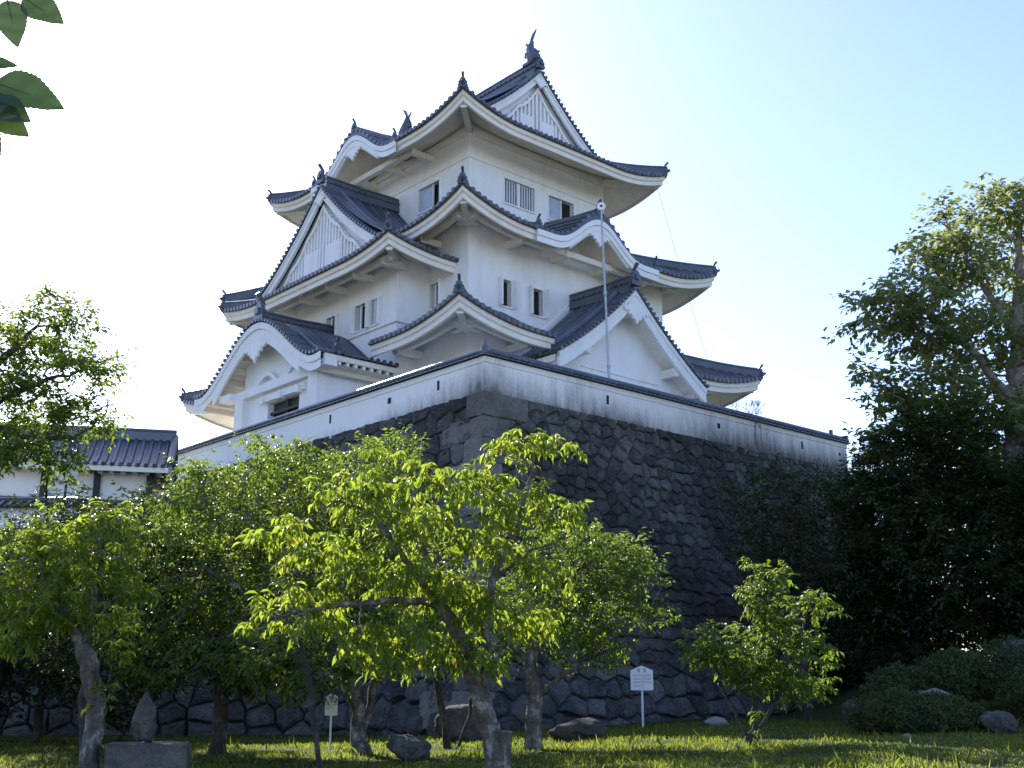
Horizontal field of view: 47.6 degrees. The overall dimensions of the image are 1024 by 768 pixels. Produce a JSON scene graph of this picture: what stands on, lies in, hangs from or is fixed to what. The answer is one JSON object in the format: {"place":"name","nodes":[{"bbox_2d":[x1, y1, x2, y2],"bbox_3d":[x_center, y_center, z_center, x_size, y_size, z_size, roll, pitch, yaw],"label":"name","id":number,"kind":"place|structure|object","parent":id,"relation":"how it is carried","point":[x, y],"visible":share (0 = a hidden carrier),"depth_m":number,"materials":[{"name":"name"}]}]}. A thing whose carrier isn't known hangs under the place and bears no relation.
{"place":"outdoors","nodes":[
{"label":"outdoors","id":0,"kind":"place"},
{"bbox_2d":[0,665,1023,767],"bbox_3d":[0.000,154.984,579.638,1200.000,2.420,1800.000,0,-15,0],"label":"ground","id":1,"kind":"structure","parent":0,"point":[822,711],"depth_m":22.34,"materials":[{"name":"green plant"}]},
{"bbox_2d":[0,0,64,155],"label":"cherry tree","id":2,"kind":"object","parent":1,"relation":"on","point":[21,91],"visible":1,"depth_m":2.46,"materials":[{"name":"green plant"}]},
{"bbox_2d":[8,441,93,740],"bbox_3d":[-12.689,5.558,31.655,3.018,8.430,2.593,-12,-19,38],"label":"pine tree","id":3,"kind":"object","parent":1,"relation":"on","point":[38,722],"visible":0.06,"depth_m":31.79,"materials":[{"name":"green plant"}]},
{"bbox_2d":[0,282,138,491],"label":"evergreen tree","id":4,"kind":"object","parent":1,"relation":"on","point":[60,412],"visible":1,"depth_m":28.58,"materials":[{"name":"green plant"}]},
{"bbox_2d":[0,497,160,767],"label":"cherry tree","id":5,"kind":"object","parent":1,"relation":"on","point":[56,607],"visible":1,"depth_m":17.80,"materials":[{"name":"green plant"}]},
{"bbox_2d":[0,514,202,756],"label":"cherry tree","id":6,"kind":"object","parent":1,"relation":"on","point":[71,665],"visible":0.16,"depth_m":23.73,"materials":[{"name":"green plant"}]},
{"bbox_2d":[0,480,261,739],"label":"evergreen tree","id":7,"kind":"object","parent":1,"relation":"on","point":[73,682],"visible":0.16,"depth_m":29.48,"materials":[{"name":"green plant"}]},
{"bbox_2d":[101,741,190,767],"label":"stone pedestal","id":8,"kind":"object","parent":1,"relation":"on","point":[164,754],"visible":1,"depth_m":17.44,"materials":[{"name":"grey stone"}]},
{"bbox_2d":[131,691,156,741],"bbox_3d":[-5.726,5.180,18.080,0.392,0.776,0.393,0,-15,0],"label":"memorial stone","id":9,"kind":"object","parent":8,"relation":"on","point":[143,724],"visible":1,"depth_m":17.96,"materials":[{"name":"grey stone"}]},
{"bbox_2d":[0,528,349,735],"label":"stone terrace","id":10,"kind":"structure","parent":1,"relation":"on","point":[192,715],"depth_m":34.38,"materials":[{"name":"grey stone"}]},
{"bbox_2d":[0,497,81,528],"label":"plaster wall","id":11,"kind":"structure","parent":10,"relation":"on","point":[4,507],"depth_m":39.01,"materials":[{"name":"white paint"}]},
{"bbox_2d":[54,459,78,511],"bbox_3d":[-12.900,3.078,33.520,0.660,1.825,0.114,0,-15,0],"label":"notice board","id":12,"kind":"object","parent":10,"relation":"on","point":[73,473],"visible":0.22,"depth_m":33.57,"materials":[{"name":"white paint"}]},
{"bbox_2d":[0,421,178,528],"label":"gatehouse","id":13,"kind":"object","parent":10,"relation":"on","point":[125,463],"visible":0.34,"depth_m":43.58,"materials":[{"name":"white paint"}]},
{"bbox_2d":[60,532,325,755],"bbox_3d":[-7.092,5.524,25.064,6.606,4.926,5.114,0,-15,0],"label":"cherry tree","id":14,"kind":"object","parent":1,"relation":"on","point":[219,727],"visible":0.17,"depth_m":24.05,"materials":[{"name":"green plant"}]},
{"bbox_2d":[69,424,459,755],"bbox_3d":[-4.677,4.054,24.385,7.821,7.389,6.040,0,-15,0],"label":"cherry tree","id":15,"kind":"object","parent":1,"relation":"on","point":[235,525],"visible":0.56,"depth_m":23.56,"materials":[{"name":"green plant"}]},
{"bbox_2d":[213,569,368,767],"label":"cherry tree","id":16,"kind":"object","parent":1,"relation":"on","point":[259,632],"visible":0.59,"depth_m":19.54,"materials":[{"name":"green plant"}]},
{"bbox_2d":[325,694,337,749],"bbox_3d":[-4.050,7.582,25.930,0.280,1.309,0.066,0,-15,0],"label":"information sign","id":17,"kind":"object","parent":1,"relation":"on","point":[331,709],"visible":0.81,"depth_m":25.98,"materials":[{"name":"white metal"}]},
{"bbox_2d":[386,734,431,760],"bbox_3d":[-1.894,6.754,21.434,0.769,0.550,0.694,10,-18,-32],"label":"boulder","id":18,"kind":"object","parent":1,"relation":"on","point":[410,747],"visible":0.88,"depth_m":21.22,"materials":[{"name":"grey stone"}]},
{"bbox_2d":[232,428,594,767],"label":"cherry tree","id":19,"kind":"object","parent":1,"relation":"on","point":[339,553],"visible":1,"depth_m":16.68,"materials":[{"name":"green plant"}]},
{"bbox_2d":[434,704,481,742],"bbox_3d":[-1.117,7.792,26.434,1.297,0.967,0.870,5,-16,-20],"label":"boulder","id":20,"kind":"object","parent":1,"relation":"on","point":[457,715],"visible":0.48,"depth_m":26.19,"materials":[{"name":"grey stone"}]},
{"bbox_2d":[396,546,533,749],"bbox_3d":[-1.236,5.739,24.903,3.636,4.467,2.966,0,-15,0],"label":"cherry tree","id":21,"kind":"object","parent":1,"relation":"on","point":[443,716],"visible":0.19,"depth_m":24.26,"materials":[{"name":"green plant"}]},
{"bbox_2d":[155,390,909,736],"bbox_3d":[-3.106,10.165,53.411,28.726,10.912,37.998,13,-20,-40],"label":"stone rampart","id":22,"kind":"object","parent":1,"relation":"on","point":[633,480],"visible":0.26,"depth_m":38.69,"materials":[{"name":"grey stone"}]},
{"bbox_2d":[178,29,765,430],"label":"castle keep","id":23,"kind":"structure","parent":22,"relation":"on","point":[462,219],"depth_m":52.98,"materials":[{"name":"white paint"}]},
{"bbox_2d":[322,312,338,335],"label":"window","id":24,"kind":"structure","parent":23,"relation":"in","point":[334,322],"depth_m":53.87,"materials":[{"name":"white paint"}]},
{"bbox_2d":[350,299,367,333],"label":"window","id":25,"kind":"structure","parent":23,"relation":"in","point":[353,311],"depth_m":52.66,"materials":[{"name":"white paint"}]},
{"bbox_2d":[365,295,380,327],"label":"window","id":26,"kind":"structure","parent":23,"relation":"in","point":[377,302],"depth_m":51.72,"materials":[{"name":"white paint"}]},
{"bbox_2d":[417,178,440,215],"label":"window","id":27,"kind":"structure","parent":23,"relation":"in","point":[431,195],"depth_m":56.58,"materials":[{"name":"white paint"}]},
{"bbox_2d":[426,279,441,310],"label":"window","id":28,"kind":"structure","parent":23,"relation":"in","point":[438,289],"depth_m":51.60,"materials":[{"name":"white paint"}]},
{"bbox_2d":[499,275,517,309],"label":"window","id":29,"kind":"structure","parent":23,"relation":"in","point":[514,283],"depth_m":51.30,"materials":[{"name":"white paint"}]},
{"bbox_2d":[503,176,535,213],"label":"window","id":30,"kind":"structure","parent":23,"relation":"in","point":[514,195],"depth_m":56.34,"materials":[{"name":"white paint"}]},
{"bbox_2d":[529,284,549,318],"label":"window","id":31,"kind":"structure","parent":23,"relation":"in","point":[534,296],"depth_m":52.58,"materials":[{"name":"white paint"}]},
{"bbox_2d":[547,193,574,220],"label":"window","id":32,"kind":"structure","parent":23,"relation":"in","point":[556,209],"depth_m":58.05,"materials":[{"name":"white paint"}]},
{"bbox_2d":[657,188,721,405],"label":"lightning cable","id":33,"kind":"object","parent":23,"relation":"attached to","point":[687,292],"visible":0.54,"depth_m":59.51,"materials":[{"name":"grey metal"}]},
{"bbox_2d":[178,340,850,479],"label":"parapet wall","id":34,"kind":"structure","parent":22,"relation":"on","point":[485,366],"depth_m":42.48,"materials":[{"name":"paint"}]},
{"bbox_2d":[597,199,610,377],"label":"metal pole","id":35,"kind":"object","parent":22,"relation":"on","point":[601,206],"visible":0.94,"depth_m":45.01,"materials":[{"name":"grey metal"}]},
{"bbox_2d":[729,399,765,449],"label":"bare shrub","id":36,"kind":"object","parent":22,"relation":"on","point":[756,411],"visible":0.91,"depth_m":46.58,"materials":[{"name":"grey plant"}]},
{"bbox_2d":[416,514,684,750],"bbox_3d":[0.660,4.950,23.194,5.390,4.762,3.789,0,-15,0],"label":"cherry tree","id":37,"kind":"object","parent":1,"relation":"on","point":[533,717],"visible":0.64,"depth_m":22.71,"materials":[{"name":"green plant"}]},
{"bbox_2d":[547,717,608,740],"bbox_3d":[1.429,7.521,25.151,1.328,0.568,0.853,0,-15,0],"label":"boulder","id":38,"kind":"object","parent":1,"relation":"on","point":[588,728],"visible":0.83,"depth_m":24.88,"materials":[{"name":"grey stone"}]},
{"bbox_2d":[630,666,652,726],"bbox_3d":[3.360,8.110,29.933,0.580,1.650,0.072,0,-15,0],"label":"information sign","id":39,"kind":"object","parent":1,"relation":"on","point":[641,678],"visible":0.99,"depth_m":30.02,"materials":[{"name":"white metal"}]},
{"bbox_2d":[704,716,729,726],"bbox_3d":[4.989,8.234,28.235,0.644,0.288,0.420,0,-15,0],"label":"boulder","id":40,"kind":"object","parent":1,"relation":"on","point":[716,720],"visible":0.79,"depth_m":28.11,"materials":[{"name":"stone"}]},
{"bbox_2d":[671,556,851,745],"bbox_3d":[4.679,4.941,21.481,3.493,3.476,2.270,0,-15,0],"label":"cherry tree","id":41,"kind":"object","parent":1,"relation":"on","point":[741,660],"visible":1,"depth_m":21.22,"materials":[{"name":"green plant"}]},
{"bbox_2d":[707,452,892,720],"bbox_3d":[8.405,5.812,33.284,4.843,7.762,3.604,-7,-17,26],"label":"evergreen tree","id":42,"kind":"object","parent":1,"relation":"on","point":[790,543],"visible":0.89,"depth_m":33.40,"materials":[{"name":"green plant"}]},
{"bbox_2d":[841,699,855,717],"bbox_3d":[8.971,8.561,30.290,0.654,0.667,0.728,12,-19,-38],"label":"boulder","id":43,"kind":"object","parent":1,"relation":"on","point":[845,704],"visible":0.21,"depth_m":30.23,"materials":[{"name":"grey stone"}]},
{"bbox_2d":[790,430,1004,694],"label":"evergreen tree","id":44,"kind":"object","parent":1,"relation":"on","point":[845,672],"visible":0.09,"depth_m":40.52,"materials":[{"name":"green plant"}]},
{"bbox_2d":[902,733,911,738],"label":"stone","id":45,"kind":"object","parent":1,"relation":"on","point":[907,735],"visible":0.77,"depth_m":21.41,"materials":[{"name":"stone"}]},
{"bbox_2d":[840,686,984,733],"bbox_3d":[8.322,6.806,24.198,3.122,1.016,2.380,8,-17,-28],"label":"azalea bush","id":46,"kind":"object","parent":1,"relation":"on","point":[923,712],"visible":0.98,"depth_m":23.57,"materials":[{"name":"green plant"}]},
{"bbox_2d":[810,390,1023,681],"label":"evergreen tree","id":47,"kind":"object","parent":1,"relation":"on","point":[992,573],"visible":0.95,"depth_m":32.93,"materials":[{"name":"green plant"}]},
{"bbox_2d":[820,172,1023,663],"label":"camphor tree","id":48,"kind":"object","parent":1,"relation":"on","point":[903,322],"visible":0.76,"depth_m":36.62,"materials":[{"name":"green plant"}]},
{"bbox_2d":[857,646,1010,714],"bbox_3d":[9.551,6.842,26.456,3.573,1.749,2.174,0,-15,0],"label":"azalea bush","id":49,"kind":"object","parent":1,"relation":"on","point":[934,668],"visible":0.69,"depth_m":26.06,"materials":[{"name":"green plant"}]},
{"bbox_2d":[919,688,949,695],"bbox_3d":[9.208,6.892,25.391,0.727,0.469,0.606,-5,-16,19],"label":"boulder","id":50,"kind":"object","parent":1,"relation":"on","point":[934,690],"visible":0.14,"depth_m":25.31,"materials":[{"name":"stone"}]},
{"bbox_2d":[959,629,1023,700],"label":"azalea bush","id":51,"kind":"object","parent":1,"relation":"on","point":[1013,680],"visible":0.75,"depth_m":26.12,"materials":[{"name":"green plant"}]},
{"bbox_2d":[977,710,1017,733],"bbox_3d":[9.940,6.980,23.804,0.808,0.573,0.672,0,-15,0],"label":"boulder","id":52,"kind":"object","parent":1,"relation":"on","point":[999,721],"visible":0.81,"depth_m":23.58,"materials":[{"name":"grey stone"}]},
{"bbox_2d":[991,640,1023,663],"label":"boulder","id":53,"kind":"object","parent":1,"relation":"on","point":[1013,643],"visible":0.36,"depth_m":26.67,"materials":[{"name":"stone"}]},
{"bbox_2d":[0,0,1023,650],"label":"sky","id":54,"kind":"structure","parent":0,"point":[800,141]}
]}

